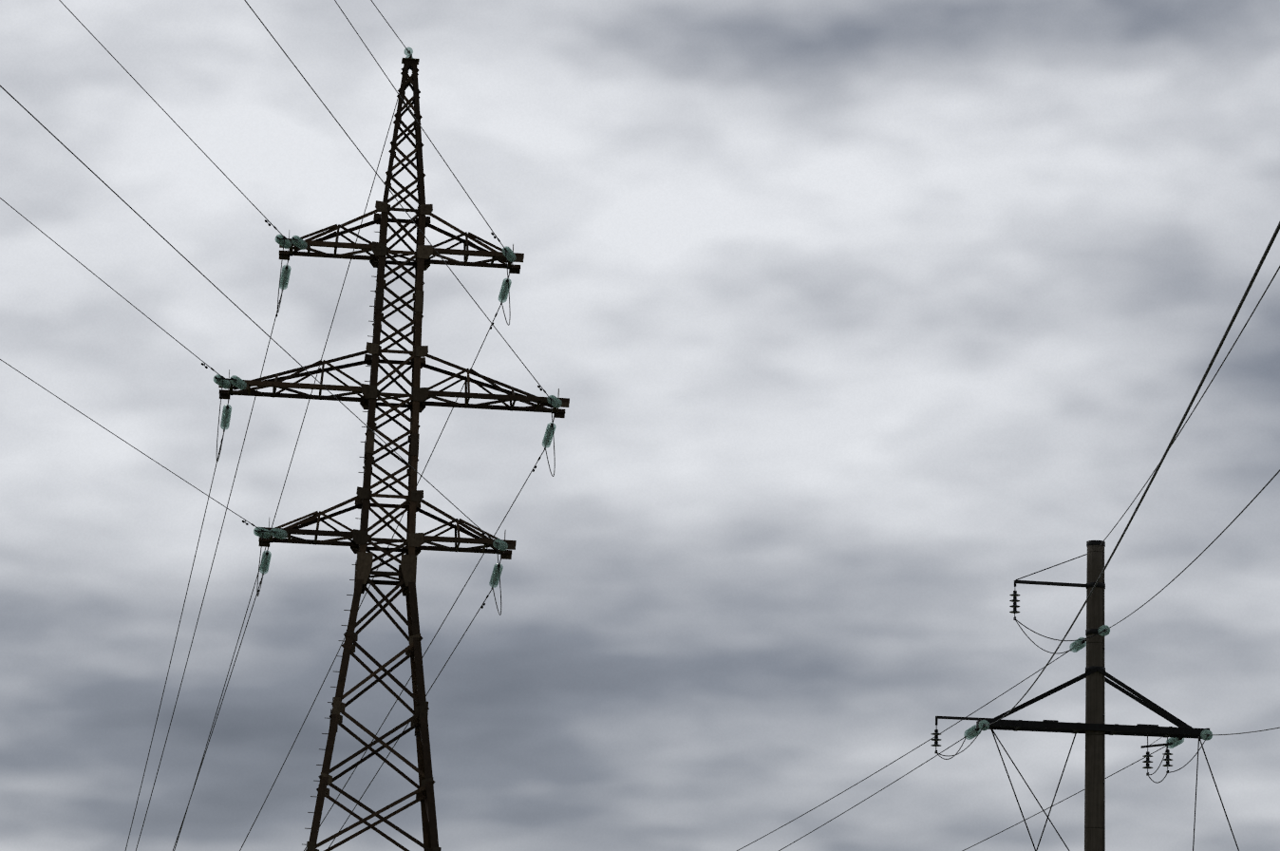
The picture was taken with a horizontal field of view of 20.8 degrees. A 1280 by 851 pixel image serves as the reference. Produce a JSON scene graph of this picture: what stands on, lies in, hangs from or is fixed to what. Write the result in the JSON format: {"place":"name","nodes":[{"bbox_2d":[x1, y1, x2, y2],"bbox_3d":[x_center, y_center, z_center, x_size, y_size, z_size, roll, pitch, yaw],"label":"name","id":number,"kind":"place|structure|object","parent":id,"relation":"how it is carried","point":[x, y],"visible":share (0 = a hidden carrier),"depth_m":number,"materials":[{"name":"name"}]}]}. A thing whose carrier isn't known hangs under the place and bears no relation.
{"place":"outdoors","nodes":[
{"label":"outdoors","id":0,"kind":"place"},
{"bbox_2d":[0,0,1279,850],"label":"sky","id":1,"kind":"structure","parent":0,"point":[858,322],"materials":[{"name":"grey"}]},
{"bbox_3d":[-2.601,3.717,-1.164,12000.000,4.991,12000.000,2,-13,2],"label":"ground","id":2,"kind":"structure","parent":0,"visible":0},
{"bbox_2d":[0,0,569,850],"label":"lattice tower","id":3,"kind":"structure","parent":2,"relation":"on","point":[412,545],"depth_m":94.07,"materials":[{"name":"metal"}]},
{"bbox_2d":[736,221,1279,850],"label":"power lines","id":4,"kind":"object","parent":2,"relation":"on","point":[1094,726],"visible":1,"depth_m":82.36,"materials":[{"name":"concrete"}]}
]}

